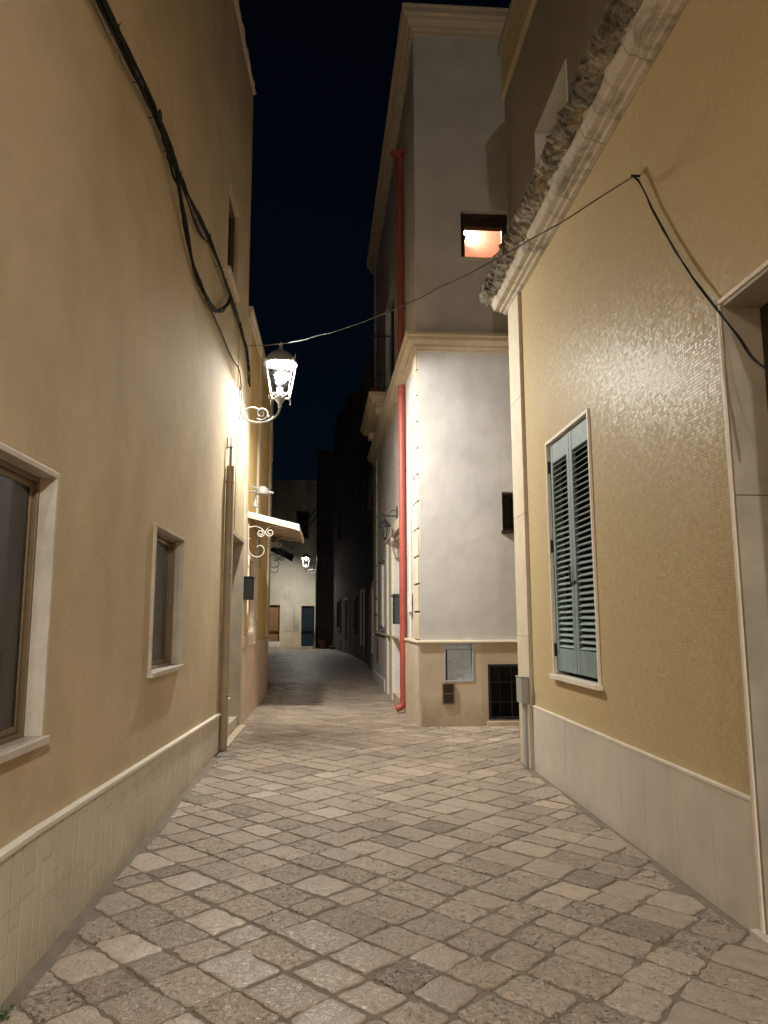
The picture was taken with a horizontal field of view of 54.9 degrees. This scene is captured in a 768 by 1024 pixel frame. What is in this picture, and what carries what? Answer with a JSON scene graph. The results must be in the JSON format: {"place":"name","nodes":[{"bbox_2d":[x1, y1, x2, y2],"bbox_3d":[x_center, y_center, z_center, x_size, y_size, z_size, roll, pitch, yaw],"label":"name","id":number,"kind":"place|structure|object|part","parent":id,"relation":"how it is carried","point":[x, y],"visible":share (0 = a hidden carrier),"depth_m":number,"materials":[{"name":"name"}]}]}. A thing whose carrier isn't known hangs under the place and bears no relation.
{"place":"outdoors","nodes":[
{"label":"outdoors","id":0,"kind":"place"},
{"bbox_2d":[239,0,510,611],"label":"sky","id":1,"kind":"structure","parent":0,"point":[322,70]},
{"bbox_2d":[0,646,767,1023],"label":"ground","id":2,"kind":"structure","parent":0,"point":[40,968],"depth_m":3.71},
{"bbox_2d":[0,1002,15,1020],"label":"weed","id":3,"kind":"object","parent":2,"relation":"on","point":[2,1012],"visible":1,"depth_m":2.84,"materials":[{"name":"green plant"}]},
{"bbox_2d":[0,0,255,1004],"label":"beige house","id":4,"kind":"structure","parent":2,"relation":"on","point":[122,424],"depth_m":4.38,"materials":[{"name":"paint"}]},
{"bbox_2d":[0,442,59,763],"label":"window","id":5,"kind":"structure","parent":4,"relation":"in","point":[29,489],"depth_m":3.33,"materials":[{"name":"stone"}]},
{"bbox_2d":[147,522,184,677],"bbox_3d":[-1.775,0.711,5.916,0.165,1.128,1.120,0,-8,-4],"label":"window","id":6,"kind":"structure","parent":4,"relation":"in","point":[168,553],"depth_m":6.27,"materials":[{"name":"stone"}]},
{"bbox_2d":[95,0,250,386],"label":"cable bundle","id":7,"kind":"object","parent":4,"relation":"attached to","point":[115,31],"visible":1,"depth_m":5.88,"materials":[{"name":"black rubber"}]},
{"bbox_2d":[219,437,233,750],"bbox_3d":[-1.890,0.922,8.893,0.109,3.750,0.140,0,-8,-4],"label":"drainpipe","id":8,"kind":"object","parent":4,"relation":"attached to","point":[225,650],"visible":1,"depth_m":8.85,"materials":[{"name":"brown metal"}]},
{"bbox_2d":[227,194,239,301],"bbox_3d":[-2.006,-3.536,9.664,0.165,1.225,0.990,0,-8,-4],"label":"window","id":9,"kind":"structure","parent":4,"relation":"in","point":[231,227],"depth_m":10.01,"materials":[{"name":"stone"}]},
{"bbox_2d":[227,530,245,747],"bbox_3d":[-2.191,1.657,9.846,0.550,2.770,1.780,0,-8,-4],"label":"doorway","id":10,"kind":"structure","parent":4,"relation":"in","point":[234,729],"depth_m":10.60,"materials":[{"name":"brown stone"}]},
{"bbox_2d":[238,342,296,423],"bbox_3d":[-1.617,-1.815,10.332,0.792,1.201,0.464,0,-8,-4],"label":"wall lantern","id":11,"kind":"object","parent":4,"relation":"attached to","point":[280,358],"depth_m":10.26,"materials":[{"name":"grey paint"}]},
{"bbox_2d":[240,306,274,724],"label":"yellow house","id":12,"kind":"structure","parent":2,"relation":"on","point":[256,610],"depth_m":12.65,"materials":[{"name":"paint"}]},
{"bbox_2d":[243,576,254,599],"bbox_3d":[-2.016,1.143,11.073,0.129,0.340,0.390,0,-8,-4],"label":"letterbox","id":13,"kind":"object","parent":12,"relation":"attached to","point":[248,593],"visible":1,"depth_m":10.90,"materials":[{"name":"black paint"}]},
{"bbox_2d":[246,555,254,635],"bbox_3d":[-2.175,1.358,11.957,0.070,1.250,0.920,0,-8,-4],"label":"window","id":14,"kind":"structure","parent":12,"relation":"in","point":[251,560],"depth_m":12.29,"materials":[{"name":"stone"}]},
{"bbox_2d":[249,484,273,507],"bbox_3d":[-1.933,-0.261,11.661,0.357,0.369,0.209,-4,-9,22],"label":"flood lamp","id":15,"kind":"object","parent":12,"relation":"attached to","point":[262,490],"visible":1,"depth_m":11.62,"materials":[{"name":"grey metal"}]},
{"bbox_2d":[247,511,303,567],"bbox_3d":[-1.786,0.500,12.439,0.800,0.744,1.950,0,-8,-4],"label":"awning","id":16,"kind":"object","parent":12,"relation":"attached to","point":[283,529],"visible":0.99,"depth_m":11.99,"materials":[{"name":"white metal"}]},
{"bbox_2d":[268,480,316,646],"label":"house","id":17,"kind":"structure","parent":2,"relation":"on","point":[292,587],"depth_m":43.16,"materials":[{"name":"paint"}]},
{"bbox_2d":[268,602,281,645],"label":"door","id":18,"kind":"structure","parent":17,"relation":"in","point":[275,621],"depth_m":42.80,"materials":[{"name":"beige paint"}]},
{"bbox_2d":[296,511,308,538],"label":"window","id":19,"kind":"structure","parent":17,"relation":"in","point":[301,516],"depth_m":43.73,"materials":[{"name":"grey paint"}]},
{"bbox_2d":[299,603,314,645],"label":"door","id":20,"kind":"structure","parent":17,"relation":"in","point":[307,616],"depth_m":42.91,"materials":[{"name":"beige paint"}]},
{"bbox_2d":[315,450,333,647],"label":"grey house","id":21,"kind":"structure","parent":2,"relation":"on","point":[325,465],"depth_m":40.03,"materials":[{"name":"paint"}]},
{"bbox_2d":[302,553,315,573],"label":"wall lantern","id":22,"kind":"object","parent":21,"relation":"attached to","point":[305,555],"depth_m":40.11,"materials":[{"name":"grey paint"}]},
{"bbox_2d":[301,476,319,647],"bbox_3d":[-4.243,2.737,40.584,0.294,9.300,2.210,8,-12,-44],"label":"drainpipe","id":23,"kind":"object","parent":21,"relation":"attached to","point":[317,561],"visible":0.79,"depth_m":39.81,"materials":[{"name":"black metal"}]},
{"bbox_2d":[332,392,358,653],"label":"grey house","id":24,"kind":"structure","parent":2,"relation":"on","point":[342,568],"depth_m":36.00,"materials":[{"name":"paint"}]},
{"bbox_2d":[336,599,340,629],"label":"window","id":25,"kind":"structure","parent":24,"relation":"in","point":[337,628],"depth_m":36.63,"materials":[{"name":"grey paint"}]},
{"bbox_2d":[337,502,340,542],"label":"window","id":26,"kind":"structure","parent":24,"relation":"in","point":[339,505],"depth_m":37.72,"materials":[{"name":"grey paint"}]},
{"bbox_2d":[344,597,348,652],"bbox_3d":[-1.734,5.207,34.074,0.070,2.520,1.240,1,-8,-11],"label":"door","id":27,"kind":"structure","parent":24,"relation":"in","point":[347,598],"depth_m":33.65,"materials":[{"name":"beige wood"}]},
{"bbox_2d":[350,384,367,663],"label":"grey house","id":28,"kind":"structure","parent":2,"relation":"on","point":[359,644],"depth_m":29.39,"materials":[{"name":"paint"}]},
{"bbox_2d":[354,597,356,631],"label":"window","id":29,"kind":"structure","parent":28,"relation":"in","point":[355,598],"depth_m":30.84,"materials":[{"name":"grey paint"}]},
{"bbox_2d":[354,482,357,531],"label":"window","id":30,"kind":"structure","parent":28,"relation":"in","point":[356,485],"depth_m":30.58,"materials":[{"name":"grey paint"}]},
{"bbox_2d":[360,589,364,661],"bbox_3d":[-0.802,4.198,27.510,0.070,2.620,1.440,1,-8,-7],"label":"door","id":31,"kind":"structure","parent":28,"relation":"in","point":[362,590],"depth_m":26.97,"materials":[{"name":"beige wood"}]},
{"bbox_2d":[360,468,364,522],"bbox_3d":[-0.806,-0.616,28.110,0.070,1.920,1.240,1,-8,-7],"label":"window","id":32,"kind":"structure","parent":28,"relation":"in","point":[362,474],"depth_m":28.00,"materials":[{"name":"grey paint"}]},
{"bbox_2d":[366,353,374,671],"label":"grey house","id":33,"kind":"structure","parent":2,"relation":"on","point":[370,530],"depth_m":22.91,"materials":[{"name":"paint"}]},
{"bbox_2d":[368,448,370,515],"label":"window","id":34,"kind":"structure","parent":33,"relation":"in","point":[369,464],"depth_m":24.37,"materials":[{"name":"grey paint"}]},
{"bbox_2d":[368,586,371,666],"bbox_3d":[-0.435,3.626,23.236,0.070,2.520,1.340,0,-8,-3],"label":"door","id":35,"kind":"structure","parent":33,"relation":"in","point":[369,589],"depth_m":23.66,"materials":[{"name":"grey paint"}]},
{"bbox_2d":[372,465,373,502],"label":"window","id":36,"kind":"structure","parent":33,"relation":"in","point":[372,465],"depth_m":21.71,"materials":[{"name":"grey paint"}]},
{"bbox_2d":[372,580,374,652],"bbox_3d":[-0.286,3.226,20.671,0.070,2.570,1.340,0,-8,-3],"label":"door","id":37,"kind":"structure","parent":33,"relation":"in","point":[373,580],"depth_m":21.12,"materials":[{"name":"beige wood"}]},
{"bbox_2d":[360,2,519,726],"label":"white house","id":38,"kind":"structure","parent":2,"relation":"on","point":[447,367],"depth_m":11.50,"materials":[{"name":"paint"}]},
{"bbox_2d":[369,388,379,391],"bbox_3d":[-0.200,-2.536,15.868,0.230,0.200,0.230,0,-8,-4],"label":"flower pot","id":39,"kind":"object","parent":38,"relation":"on","point":[374,389],"visible":0.48,"depth_m":15.78,"materials":[{"name":"ceramic"}]},
{"bbox_2d":[377,639,378,662],"bbox_3d":[-0.153,3.281,17.509,0.015,0.550,0.400,1,-8,-5],"label":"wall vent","id":40,"kind":"object","parent":38,"relation":"attached to","point":[377,650],"depth_m":17.37,"materials":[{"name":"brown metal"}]},
{"bbox_2d":[379,558,384,630],"bbox_3d":[0.010,1.841,16.467,0.209,1.600,0.902,0,-8,-4],"label":"shuttered window","id":41,"kind":"structure","parent":38,"relation":"in","point":[382,562],"depth_m":16.83,"materials":[{"name":"white paint"}]},
{"bbox_2d":[379,506,397,540],"bbox_3d":[0.072,0.220,13.838,0.347,0.650,0.224,4,-9,-25],"label":"wall lantern","id":42,"kind":"object","parent":38,"relation":"attached to","point":[384,523],"depth_m":13.79,"materials":[{"name":"black paint"}]},
{"bbox_2d":[391,300,393,377],"bbox_3d":[0.282,-3.594,15.761,0.080,2.250,1.800,1,-8,-5],"label":"balcony door","id":43,"kind":"structure","parent":38,"relation":"in","point":[392,312],"depth_m":16.59,"materials":[{"name":"brown wood"}]},
{"bbox_2d":[391,594,399,623],"bbox_3d":[0.259,1.774,13.515,0.210,0.540,0.524,0,-8,-4],"label":"letterbox","id":44,"kind":"object","parent":38,"relation":"attached to","point":[396,613],"visible":0.55,"depth_m":13.29,"materials":[{"name":"blue paint"}]},
{"bbox_2d":[393,692,399,703],"bbox_3d":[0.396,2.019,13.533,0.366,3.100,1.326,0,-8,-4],"label":"step","id":45,"kind":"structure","parent":38,"relation":"in","point":[396,695],"depth_m":13.54,"materials":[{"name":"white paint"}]},
{"bbox_2d":[390,147,406,711],"bbox_3d":[0.273,-1.680,12.690,0.306,9.950,0.190,0,-8,-4],"label":"drainpipe","id":46,"kind":"object","parent":38,"relation":"attached to","point":[397,154],"visible":0.85,"depth_m":12.58,"materials":[{"name":"red metal"}]},
{"bbox_2d":[407,418,411,637],"bbox_3d":[0.400,0.227,11.740,0.070,3.510,0.151,0,-8,-4],"label":"conduit","id":47,"kind":"object","parent":38,"relation":"attached to","point":[409,601],"visible":1,"depth_m":11.67,"materials":[{"name":"white paint"}]},
{"bbox_2d":[442,683,454,703],"bbox_3d":[0.915,2.580,10.496,0.170,0.290,0.022,0,-8,-4],"label":"vent grille","id":48,"kind":"object","parent":38,"relation":"attached to","point":[448,695],"visible":1,"depth_m":10.49,"materials":[{"name":"brown metal"}]},
{"bbox_2d":[444,643,473,681],"bbox_3d":[1.069,2.154,10.627,0.430,0.550,0.106,0,-8,-4],"label":"utility cabinet","id":49,"kind":"object","parent":38,"relation":"attached to","point":[460,665],"visible":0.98,"depth_m":10.62,"materials":[{"name":"grey plastic"}]},
{"bbox_3d":[1.081,2.196,10.637,0.354,0.422,0.056,0,-8,-4],"label":"door","id":50,"kind":"part","parent":49,"relation":"part of","materials":[{"name":"grey plastic"}]},
{"bbox_2d":[459,213,506,260],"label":"lit window","id":51,"kind":"structure","parent":38,"relation":"in","point":[484,232],"depth_m":11.84,"materials":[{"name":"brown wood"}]},
{"bbox_2d":[501,493,513,533],"bbox_3d":[2.101,0.033,11.139,0.750,0.630,0.330,0,-8,-4],"label":"window","id":52,"kind":"structure","parent":38,"relation":"in","point":[507,499],"depth_m":11.19,"materials":[{"name":"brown wood"}]},
{"bbox_2d":[479,0,767,948],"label":"house","id":53,"kind":"structure","parent":2,"relation":"on","point":[639,406],"depth_m":4.83,"materials":[{"name":"yellow paint"}]},
{"bbox_2d":[515,675,531,768],"bbox_3d":[1.442,2.168,7.681,0.090,0.912,0.283,0,-8,-4],"label":"meter box","id":54,"kind":"object","parent":53,"relation":"attached to","point":[522,685],"visible":1,"depth_m":7.59,"materials":[{"name":"grey plastic"}]},
{"bbox_2d":[534,59,567,164],"bbox_3d":[1.864,-3.529,7.078,0.552,0.911,1.022,0,-8,-4],"label":"window","id":55,"kind":"structure","parent":53,"relation":"in","point":[558,98],"depth_m":7.27,"materials":[{"name":"grey glass"}]},
{"bbox_2d":[545,408,602,690],"bbox_3d":[1.740,0.348,6.408,0.340,2.225,1.250,0,-8,-4],"label":"shuttered window","id":56,"kind":"structure","parent":53,"relation":"in","point":[571,446],"depth_m":6.45,"materials":[{"name":"wood"}]},
{"bbox_2d":[631,174,767,370],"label":"wall cable","id":57,"kind":"object","parent":53,"relation":"attached to","point":[748,352],"depth_m":4.12,"materials":[{"name":"black rubber"}]},
{"bbox_2d":[249,177,632,345],"bbox_3d":[-0.160,-2.354,7.955,0.020,1.061,6.879,5,-10,-32],"label":"overhead wire","id":58,"kind":"object","parent":57,"relation":"attached to","point":[470,272],"visible":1,"depth_m":6.33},
{"bbox_2d":[716,260,767,948],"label":"doorway","id":59,"kind":"structure","parent":53,"relation":"in","point":[745,307],"depth_m":3.75,"materials":[{"name":"white stone"}]},
{"bbox_3d":[-4.412,1.170,18.006,3.700,6.300,5.512,0,-8,-4],"label":"narrow house","id":60,"kind":"object","parent":2,"relation":"on","visible":0},
{"bbox_2d":[270,540,293,572],"bbox_3d":[-2.648,1.167,19.026,0.630,0.748,2.000,1,-8,-8],"label":"awning","id":61,"kind":"object","parent":60,"relation":"attached to","point":[285,552],"visible":0.91,"depth_m":18.71,"materials":[{"name":"black paint"}]},
{"bbox_2d":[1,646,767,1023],"bbox_3d":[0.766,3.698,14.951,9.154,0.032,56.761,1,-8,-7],"label":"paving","id":62,"kind":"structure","parent":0,"point":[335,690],"depth_m":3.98,"materials":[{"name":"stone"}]},
{"bbox_2d":[214,752,237,757],"bbox_3d":[-1.773,2.741,8.330,0.250,0.026,0.280,0,-8,-4],"label":"drain grate","id":63,"kind":"object","parent":62,"relation":"on","point":[217,756],"visible":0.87,"depth_m":8.27,"materials":[{"name":"grey metal"}]},
{"bbox_2d":[318,640,328,648],"bbox_3d":[-3.181,6.947,38.778,0.540,0.460,0.540,0,-8,-4],"label":"flower pot","id":64,"kind":"object","parent":62,"relation":"on","point":[323,644],"visible":0.98,"depth_m":38.60,"materials":[{"name":"brown ceramic"}]}
]}

